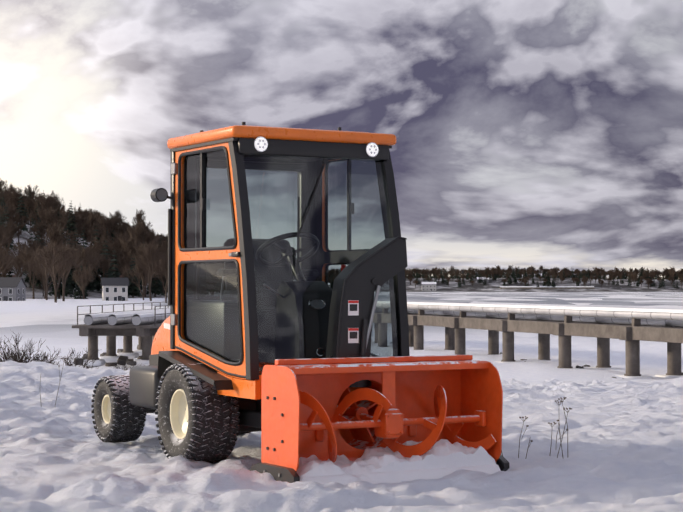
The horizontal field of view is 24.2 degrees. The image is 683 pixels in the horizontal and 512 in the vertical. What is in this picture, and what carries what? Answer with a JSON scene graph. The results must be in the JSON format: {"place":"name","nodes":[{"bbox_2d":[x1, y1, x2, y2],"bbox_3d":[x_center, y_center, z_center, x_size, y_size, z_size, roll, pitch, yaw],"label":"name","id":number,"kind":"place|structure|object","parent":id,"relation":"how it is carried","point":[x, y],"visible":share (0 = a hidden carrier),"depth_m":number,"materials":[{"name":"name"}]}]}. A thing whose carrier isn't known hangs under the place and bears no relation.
{"place":"outdoors","nodes":[
{"label":"outdoors","id":0,"kind":"place"},
{"bbox_2d":[1,219,220,298],"bbox_3d":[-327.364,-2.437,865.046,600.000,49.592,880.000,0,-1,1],"label":"hill terrain","id":1,"kind":"structure","parent":0,"point":[38,291],"depth_m":480.90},
{"bbox_2d":[0,190,5,219],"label":"hill tree","id":2,"kind":"object","parent":1,"relation":"on","point":[2,200],"visible":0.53,"depth_m":617.57,"materials":[{"name":"brown plant"}]},
{"bbox_2d":[0,177,8,197],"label":"hill tree","id":3,"kind":"object","parent":1,"relation":"on","point":[2,183],"visible":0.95,"depth_m":679.97,"materials":[{"name":"brown plant"}]},
{"bbox_2d":[0,253,12,276],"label":"hill tree","id":4,"kind":"object","parent":1,"relation":"on","point":[5,266],"visible":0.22,"depth_m":444.54,"materials":[{"name":"brown plant"}]},
{"bbox_2d":[0,226,13,248],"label":"hill tree","id":5,"kind":"object","parent":1,"relation":"on","point":[2,231],"visible":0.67,"depth_m":479.37,"materials":[{"name":"brown plant"}]},
{"bbox_2d":[0,256,13,276],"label":"hill tree","id":6,"kind":"object","parent":1,"relation":"on","point":[1,263],"visible":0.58,"depth_m":438.88,"materials":[{"name":"brown plant"}]},
{"bbox_2d":[2,203,15,249],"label":"hill tree","id":7,"kind":"object","parent":1,"relation":"on","point":[6,221],"visible":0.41,"depth_m":518.54,"materials":[{"name":"brown plant"}]},
{"bbox_2d":[3,185,16,208],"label":"hill tree","id":8,"kind":"object","parent":1,"relation":"on","point":[10,192],"visible":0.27,"depth_m":705.57,"materials":[{"name":"brown plant"}]},
{"bbox_2d":[5,252,15,276],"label":"hill tree","id":9,"kind":"object","parent":1,"relation":"on","point":[9,273],"visible":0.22,"depth_m":447.67,"materials":[{"name":"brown plant"}]},
{"bbox_2d":[4,218,22,250],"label":"hill tree","id":10,"kind":"object","parent":1,"relation":"on","point":[13,227],"visible":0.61,"depth_m":497.64,"materials":[{"name":"brown plant"}]},
{"bbox_2d":[3,187,28,213],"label":"hill tree","id":11,"kind":"object","parent":1,"relation":"on","point":[14,197],"visible":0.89,"depth_m":635.01,"materials":[{"name":"brown plant"}]},
{"bbox_2d":[9,247,32,276],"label":"hill tree","id":12,"kind":"object","parent":1,"relation":"on","point":[19,272],"visible":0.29,"depth_m":444.21,"materials":[{"name":"brown plant"}]},
{"bbox_2d":[13,214,29,244],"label":"hill tree","id":13,"kind":"object","parent":1,"relation":"on","point":[23,218],"visible":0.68,"depth_m":537.78,"materials":[{"name":"brown plant"}]},
{"bbox_2d":[15,190,29,234],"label":"hill tree","id":14,"kind":"object","parent":1,"relation":"on","point":[24,228],"visible":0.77,"depth_m":599.26,"materials":[{"name":"green plant"}]},
{"bbox_2d":[11,247,42,298],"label":"hill tree","id":15,"kind":"object","parent":1,"relation":"on","point":[21,261],"visible":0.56,"depth_m":438.29,"materials":[{"name":"brown plant"}]},
{"bbox_2d":[11,238,45,286],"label":"hill tree","id":16,"kind":"object","parent":1,"relation":"on","point":[33,245],"visible":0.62,"depth_m":464.69,"materials":[{"name":"brown plant"}]},
{"bbox_2d":[20,195,36,225],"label":"hill tree","id":17,"kind":"object","parent":1,"relation":"on","point":[26,203],"visible":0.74,"depth_m":654.41,"materials":[{"name":"brown plant"}]},
{"bbox_2d":[24,191,34,223],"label":"hill tree","id":18,"kind":"object","parent":1,"relation":"on","point":[29,211],"visible":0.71,"depth_m":656.53,"materials":[{"name":"brown plant"}]},
{"bbox_2d":[23,185,39,212],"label":"hill tree","id":19,"kind":"object","parent":1,"relation":"on","point":[33,193],"visible":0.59,"depth_m":703.27,"materials":[{"name":"brown plant"}]},
{"bbox_2d":[24,227,41,281],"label":"hill tree","id":20,"kind":"object","parent":1,"relation":"on","point":[27,279],"visible":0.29,"depth_m":469.80,"materials":[{"name":"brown plant"}]},
{"bbox_2d":[30,198,40,229],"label":"hill tree","id":21,"kind":"object","parent":1,"relation":"on","point":[33,223],"visible":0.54,"depth_m":640.00,"materials":[{"name":"brown plant"}]},
{"bbox_2d":[28,208,46,226],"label":"hill tree","id":22,"kind":"object","parent":1,"relation":"on","point":[40,212],"visible":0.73,"depth_m":611.28,"materials":[{"name":"brown plant"}]},
{"bbox_2d":[29,192,49,222],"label":"hill tree","id":23,"kind":"object","parent":1,"relation":"on","point":[41,194],"visible":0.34,"depth_m":646.90,"materials":[{"name":"brown plant"}]},
{"bbox_2d":[30,238,48,287],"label":"hill tree","id":24,"kind":"object","parent":1,"relation":"on","point":[39,283],"visible":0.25,"depth_m":464.70,"materials":[{"name":"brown plant"}]},
{"bbox_2d":[28,221,53,244],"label":"hill tree","id":25,"kind":"object","parent":1,"relation":"on","point":[42,229],"visible":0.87,"depth_m":528.57,"materials":[{"name":"brown plant"}]},
{"bbox_2d":[32,271,51,296],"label":"hill tree","id":26,"kind":"object","parent":1,"relation":"on","point":[42,283],"visible":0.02,"depth_m":450.96,"materials":[{"name":"brown plant"}]},
{"bbox_2d":[35,264,50,298],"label":"hill tree","id":27,"kind":"object","parent":1,"relation":"on","point":[43,280],"visible":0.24,"depth_m":441.04,"materials":[{"name":"brown plant"}]},
{"bbox_2d":[35,190,63,237],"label":"hill tree","id":28,"kind":"object","parent":1,"relation":"on","point":[48,203],"visible":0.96,"depth_m":619.70,"materials":[{"name":"brown plant"}]},
{"bbox_2d":[35,206,66,234],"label":"hill tree","id":29,"kind":"object","parent":1,"relation":"on","point":[53,219],"visible":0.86,"depth_m":561.50,"materials":[{"name":"brown plant"}]},
{"bbox_2d":[41,223,65,247],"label":"hill tree","id":30,"kind":"object","parent":1,"relation":"on","point":[53,235],"visible":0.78,"depth_m":481.79,"materials":[{"name":"brown plant"}]},
{"bbox_2d":[44,241,63,298],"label":"hill tree","id":31,"kind":"object","parent":1,"relation":"on","point":[55,245],"visible":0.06,"depth_m":444.31,"materials":[{"name":"brown plant"}]},
{"bbox_2d":[47,193,63,214],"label":"hill tree","id":32,"kind":"object","parent":1,"relation":"on","point":[58,198],"visible":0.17,"depth_m":706.55,"materials":[{"name":"brown plant"}]},
{"bbox_2d":[48,268,72,296],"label":"hill tree","id":33,"kind":"object","parent":1,"relation":"on","point":[52,292],"visible":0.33,"depth_m":445.11,"materials":[{"name":"green plant"}]},
{"bbox_2d":[55,236,75,246],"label":"hill tree","id":34,"kind":"object","parent":1,"relation":"on","point":[66,241],"visible":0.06,"depth_m":508.75,"materials":[{"name":"brown plant"}]},
{"bbox_2d":[62,211,72,227],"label":"hill tree","id":35,"kind":"object","parent":1,"relation":"on","point":[66,213],"visible":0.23,"depth_m":804.59,"materials":[{"name":"brown plant"}]},
{"bbox_2d":[58,230,77,242],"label":"hill tree","id":36,"kind":"object","parent":1,"relation":"on","point":[66,235],"visible":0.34,"depth_m":556.53,"materials":[{"name":"brown plant"}]},
{"bbox_2d":[61,266,75,293],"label":"hill tree","id":37,"kind":"object","parent":1,"relation":"on","point":[71,287],"visible":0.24,"depth_m":457.38,"materials":[{"name":"green plant"}]},
{"bbox_2d":[65,200,76,233],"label":"hill tree","id":38,"kind":"object","parent":1,"relation":"on","point":[72,224],"visible":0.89,"depth_m":678.21,"materials":[{"name":"green plant"}]},
{"bbox_2d":[63,210,79,226],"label":"hill tree","id":39,"kind":"object","parent":1,"relation":"on","point":[75,213],"visible":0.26,"depth_m":755.98,"materials":[{"name":"brown plant"}]},
{"bbox_2d":[65,243,79,290],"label":"hill tree","id":40,"kind":"object","parent":1,"relation":"on","point":[74,282],"visible":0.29,"depth_m":462.90,"materials":[{"name":"green plant"}]},
{"bbox_2d":[67,231,80,244],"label":"hill tree","id":41,"kind":"object","parent":1,"relation":"on","point":[74,236],"visible":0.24,"depth_m":582.48,"materials":[{"name":"brown plant"}]},
{"bbox_2d":[71,225,80,249],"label":"hill tree","id":42,"kind":"object","parent":1,"relation":"on","point":[76,240],"visible":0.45,"depth_m":545.99,"materials":[{"name":"green plant"}]},
{"bbox_2d":[67,215,88,235],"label":"hill tree","id":43,"kind":"object","parent":1,"relation":"on","point":[81,219],"visible":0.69,"depth_m":737.89,"materials":[{"name":"brown plant"}]},
{"bbox_2d":[73,266,88,298],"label":"hill tree","id":44,"kind":"object","parent":1,"relation":"on","point":[79,292],"visible":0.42,"depth_m":436.36,"materials":[{"name":"green plant"}]},
{"bbox_2d":[72,266,94,298],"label":"hill tree","id":45,"kind":"object","parent":1,"relation":"on","point":[82,275],"visible":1,"depth_m":427.99,"materials":[{"name":"brown plant"}]},
{"bbox_2d":[79,230,87,250],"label":"hill tree","id":46,"kind":"object","parent":1,"relation":"on","point":[83,242],"visible":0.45,"depth_m":568.09,"materials":[{"name":"green plant"}]},
{"bbox_2d":[79,210,89,240],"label":"hill tree","id":47,"kind":"object","parent":1,"relation":"on","point":[86,214],"visible":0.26,"depth_m":791.40,"materials":[{"name":"brown plant"}]},
{"bbox_2d":[73,246,99,284],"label":"hill tree","id":48,"kind":"object","parent":1,"relation":"on","point":[93,260],"visible":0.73,"depth_m":451.30,"materials":[{"name":"brown plant"}]},
{"bbox_2d":[79,265,95,291],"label":"hill tree","id":49,"kind":"object","parent":1,"relation":"on","point":[90,288],"visible":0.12,"depth_m":471.44,"materials":[{"name":"brown plant"}]},
{"bbox_2d":[75,246,101,271],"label":"hill tree","id":50,"kind":"object","parent":1,"relation":"on","point":[89,260],"visible":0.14,"depth_m":464.83,"materials":[{"name":"brown plant"}]},
{"bbox_2d":[80,213,101,234],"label":"hill tree","id":51,"kind":"object","parent":1,"relation":"on","point":[92,219],"visible":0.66,"depth_m":731.39,"materials":[{"name":"brown plant"}]},
{"bbox_2d":[86,229,101,245],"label":"hill tree","id":52,"kind":"object","parent":1,"relation":"on","point":[92,236],"visible":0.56,"depth_m":612.92,"materials":[{"name":"brown plant"}]},
{"bbox_2d":[87,267,100,290],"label":"hill tree","id":53,"kind":"object","parent":1,"relation":"on","point":[97,280],"visible":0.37,"depth_m":482.56,"materials":[{"name":"brown plant"}]},
{"bbox_2d":[91,226,101,272],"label":"hill tree","id":54,"kind":"object","parent":1,"relation":"on","point":[98,238],"visible":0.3,"depth_m":532.05,"materials":[{"name":"brown plant"}]},
{"bbox_2d":[89,222,105,235],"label":"hill tree","id":55,"kind":"object","parent":1,"relation":"on","point":[96,227],"visible":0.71,"depth_m":650.45,"materials":[{"name":"brown plant"}]},
{"bbox_2d":[89,235,110,272],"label":"hill tree","id":56,"kind":"object","parent":1,"relation":"on","point":[102,239],"visible":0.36,"depth_m":515.60,"materials":[{"name":"brown plant"}]},
{"bbox_2d":[94,239,110,289],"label":"hill tree","id":57,"kind":"object","parent":1,"relation":"on","point":[100,274],"visible":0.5,"depth_m":482.81,"materials":[{"name":"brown plant"}]},
{"bbox_2d":[86,253,120,280],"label":"hill tree","id":58,"kind":"object","parent":1,"relation":"on","point":[104,262],"visible":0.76,"depth_m":477.51,"materials":[{"name":"brown plant"}]},
{"bbox_2d":[96,242,115,290],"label":"hill tree","id":59,"kind":"object","parent":1,"relation":"on","point":[105,267],"visible":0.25,"depth_m":487.95,"materials":[{"name":"brown plant"}]},
{"bbox_2d":[94,244,118,262],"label":"hill tree","id":60,"kind":"object","parent":1,"relation":"on","point":[108,248],"visible":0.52,"depth_m":509.56,"materials":[{"name":"brown plant"}]},
{"bbox_2d":[96,214,119,238],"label":"hill tree","id":61,"kind":"object","parent":1,"relation":"on","point":[107,224],"visible":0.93,"depth_m":682.66,"materials":[{"name":"brown plant"}]},
{"bbox_2d":[105,251,119,277],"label":"hill tree","id":62,"kind":"object","parent":1,"relation":"on","point":[112,275],"visible":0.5,"depth_m":437.82,"materials":[{"name":"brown plant"}]},
{"bbox_2d":[106,233,129,270],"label":"hill tree","id":63,"kind":"object","parent":1,"relation":"on","point":[117,245],"visible":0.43,"depth_m":517.55,"materials":[{"name":"brown plant"}]},
{"bbox_2d":[112,216,124,230],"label":"hill tree","id":64,"kind":"object","parent":1,"relation":"on","point":[116,220],"visible":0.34,"depth_m":805.84,"materials":[{"name":"brown plant"}]},
{"bbox_2d":[110,210,126,221],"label":"hill tree","id":65,"kind":"object","parent":1,"relation":"on","point":[118,214],"visible":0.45,"depth_m":932.28,"materials":[{"name":"brown plant"}]},
{"bbox_2d":[115,255,133,277],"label":"hill tree","id":66,"kind":"object","parent":1,"relation":"on","point":[121,263],"visible":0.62,"depth_m":495.71,"materials":[{"name":"brown plant"}]},
{"bbox_2d":[119,231,130,245],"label":"hill tree","id":67,"kind":"object","parent":1,"relation":"on","point":[127,235],"visible":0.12,"depth_m":541.91,"materials":[{"name":"brown plant"}]},
{"bbox_2d":[113,234,140,279],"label":"hill tree","id":68,"kind":"object","parent":1,"relation":"on","point":[126,249],"visible":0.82,"depth_m":509.51,"materials":[{"name":"brown plant"}]},
{"bbox_2d":[116,222,137,234],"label":"hill tree","id":69,"kind":"object","parent":1,"relation":"on","point":[123,227],"visible":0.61,"depth_m":681.50,"materials":[{"name":"brown plant"}]},
{"bbox_2d":[128,255,142,297],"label":"hill tree","id":70,"kind":"object","parent":1,"relation":"on","point":[132,290],"visible":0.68,"depth_m":473.48,"materials":[{"name":"brown plant"}]},
{"bbox_2d":[129,254,141,297],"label":"hill tree","id":71,"kind":"object","parent":1,"relation":"on","point":[133,279],"visible":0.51,"depth_m":478.57,"materials":[{"name":"brown plant"}]},
{"bbox_2d":[125,221,149,242],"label":"hill tree","id":72,"kind":"object","parent":1,"relation":"on","point":[140,232],"visible":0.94,"depth_m":663.87,"materials":[{"name":"brown plant"}]},
{"bbox_2d":[121,258,157,299],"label":"hill tree","id":73,"kind":"object","parent":1,"relation":"on","point":[140,272],"visible":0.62,"depth_m":422.14,"materials":[{"name":"brown plant"}]},
{"bbox_2d":[132,210,146,223],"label":"hill tree","id":74,"kind":"object","parent":1,"relation":"on","point":[139,215],"visible":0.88,"depth_m":916.12,"materials":[{"name":"brown plant"}]},
{"bbox_2d":[129,242,150,296],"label":"hill tree","id":75,"kind":"object","parent":1,"relation":"on","point":[142,253],"visible":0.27,"depth_m":490.20,"materials":[{"name":"brown plant"}]},
{"bbox_2d":[130,245,155,292],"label":"hill tree","id":76,"kind":"object","parent":1,"relation":"on","point":[137,253],"visible":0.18,"depth_m":494.06,"materials":[{"name":"brown plant"}]},
{"bbox_2d":[140,221,153,234],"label":"hill tree","id":77,"kind":"object","parent":1,"relation":"on","point":[147,227],"visible":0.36,"depth_m":899.67,"materials":[{"name":"brown plant"}]},
{"bbox_2d":[139,227,157,247],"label":"hill tree","id":78,"kind":"object","parent":1,"relation":"on","point":[153,235],"visible":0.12,"depth_m":687.07,"materials":[{"name":"brown plant"}]},
{"bbox_2d":[140,231,159,248],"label":"hill tree","id":79,"kind":"object","parent":1,"relation":"on","point":[148,238],"visible":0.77,"depth_m":669.59,"materials":[{"name":"brown plant"}]},
{"bbox_2d":[146,271,164,296],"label":"hill tree","id":80,"kind":"object","parent":1,"relation":"on","point":[154,290],"visible":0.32,"depth_m":499.07,"materials":[{"name":"brown plant"}]},
{"bbox_2d":[155,241,167,252],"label":"hill tree","id":81,"kind":"object","parent":1,"relation":"on","point":[162,245],"visible":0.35,"depth_m":674.84,"materials":[{"name":"brown plant"}]},
{"bbox_2d":[157,233,166,242],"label":"hill tree","id":82,"kind":"object","parent":1,"relation":"on","point":[162,237],"visible":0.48,"depth_m":923.07,"materials":[{"name":"brown plant"}]},
{"bbox_2d":[158,252,167,292],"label":"hill tree","id":83,"kind":"object","parent":1,"relation":"on","point":[164,256],"visible":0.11,"depth_m":516.45,"materials":[{"name":"brown plant"}]},
{"bbox_2d":[159,272,167,294],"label":"hill tree","id":84,"kind":"object","parent":1,"relation":"on","point":[164,285],"visible":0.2,"depth_m":520.66,"materials":[{"name":"brown plant"}]},
{"bbox_2d":[206,263,220,294],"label":"hill tree","id":85,"kind":"object","parent":1,"relation":"on","point":[210,279],"visible":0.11,"depth_m":562.40,"materials":[{"name":"brown plant"}]},
{"bbox_2d":[206,272,221,294],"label":"hill tree","id":86,"kind":"object","parent":1,"relation":"on","point":[218,279],"visible":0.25,"depth_m":626.70,"materials":[{"name":"brown plant"}]},
{"bbox_2d":[206,278,223,294],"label":"hill tree","id":87,"kind":"object","parent":1,"relation":"on","point":[216,286],"visible":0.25,"depth_m":632.83,"materials":[{"name":"brown plant"}]},
{"bbox_2d":[0,292,682,511],"bbox_3d":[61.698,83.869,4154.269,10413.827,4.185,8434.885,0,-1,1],"label":"snow ground","id":88,"kind":"structure","parent":0,"point":[625,444],"depth_m":10.40,"materials":[{"name":"white snow"}]},
{"bbox_2d":[0,235,14,272],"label":"tree","id":89,"kind":"object","parent":88,"relation":"on","point":[10,258],"visible":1,"depth_m":421.31,"materials":[{"name":"brown plant"}]},
{"bbox_2d":[0,275,26,300],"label":"grey house","id":90,"kind":"structure","parent":88,"relation":"on","point":[13,288],"depth_m":378.44,"materials":[{"name":"grey"}]},
{"bbox_2d":[31,247,55,299],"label":"tree","id":91,"kind":"object","parent":88,"relation":"on","point":[46,276],"visible":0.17,"depth_m":400.40,"materials":[{"name":"brown plant"}]},
{"bbox_2d":[33,242,84,302],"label":"tree","id":92,"kind":"object","parent":88,"relation":"on","point":[61,260],"visible":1,"depth_m":340.97,"materials":[{"name":"brown plant"}]},
{"bbox_2d":[47,241,79,300],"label":"tree","id":93,"kind":"object","parent":88,"relation":"on","point":[64,277],"visible":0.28,"depth_m":370.51,"materials":[{"name":"brown plant"}]},
{"bbox_2d":[0,333,144,370],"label":"bare shrubs","id":94,"kind":"object","parent":88,"relation":"on","point":[15,357],"visible":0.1,"depth_m":29.95,"materials":[{"name":"brown plant"}]},
{"bbox_2d":[101,275,128,300],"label":"white house","id":95,"kind":"structure","parent":88,"relation":"on","point":[114,289],"depth_m":393.19,"materials":[{"name":"grey"}]},
{"bbox_2d":[72,302,169,367],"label":"pipeline trestle","id":96,"kind":"object","parent":88,"relation":"on","point":[143,325],"visible":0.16,"depth_m":86.83,"materials":[{"name":"concrete"}]},
{"bbox_2d":[138,241,163,300],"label":"tree","id":97,"kind":"object","parent":88,"relation":"on","point":[150,256],"visible":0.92,"depth_m":409.75,"materials":[{"name":"brown plant"}]},
{"bbox_2d":[153,256,167,302],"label":"tree","id":98,"kind":"object","parent":88,"relation":"on","point":[162,265],"visible":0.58,"depth_m":384.01,"materials":[{"name":"brown plant"}]},
{"bbox_2d":[206,263,223,294],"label":"tree","id":99,"kind":"object","parent":88,"relation":"on","point":[213,266],"visible":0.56,"depth_m":419.38,"materials":[{"name":"brown plant"}]},
{"bbox_2d":[91,122,508,484],"bbox_3d":[-0.437,0.290,9.921,1.374,2.168,3.380,1,-1,-30],"label":"tractor","id":100,"kind":"object","parent":88,"relation":"on","point":[303,379],"visible":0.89,"depth_m":9.32,"materials":[{"name":"metal"}]},
{"bbox_2d":[40,358,571,458],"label":"dry weeds","id":101,"kind":"object","parent":88,"relation":"on","point":[560,438],"visible":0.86,"depth_m":9.66,"materials":[{"name":"brown plant"}]},
{"bbox_2d":[373,301,682,378],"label":"pier","id":102,"kind":"structure","parent":88,"relation":"on","point":[632,327],"depth_m":89.16,"materials":[{"name":"concrete"}]},
{"bbox_2d":[0,0,682,279],"label":"sky","id":103,"kind":"structure","parent":0,"point":[528,133],"materials":[{"name":"grey"}]},
{"bbox_2d":[293,278,682,291],"bbox_3d":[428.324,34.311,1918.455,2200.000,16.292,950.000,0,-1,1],"label":"shoreline","id":104,"kind":"structure","parent":0,"point":[491,285],"depth_m":1569.76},
{"bbox_2d":[421,281,436,290],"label":"house","id":105,"kind":"structure","parent":104,"relation":"on","point":[428,286],"depth_m":1542.06,"materials":[{"name":"grey"}]},
{"bbox_2d":[476,277,488,282],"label":"house","id":106,"kind":"structure","parent":104,"relation":"on","point":[480,278],"depth_m":1593.97,"materials":[{"name":"grey"}]},
{"bbox_2d":[499,286,594,288],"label":"long warehouse","id":107,"kind":"structure","parent":104,"relation":"on","point":[546,287],"depth_m":1554.89,"materials":[{"name":"white"}]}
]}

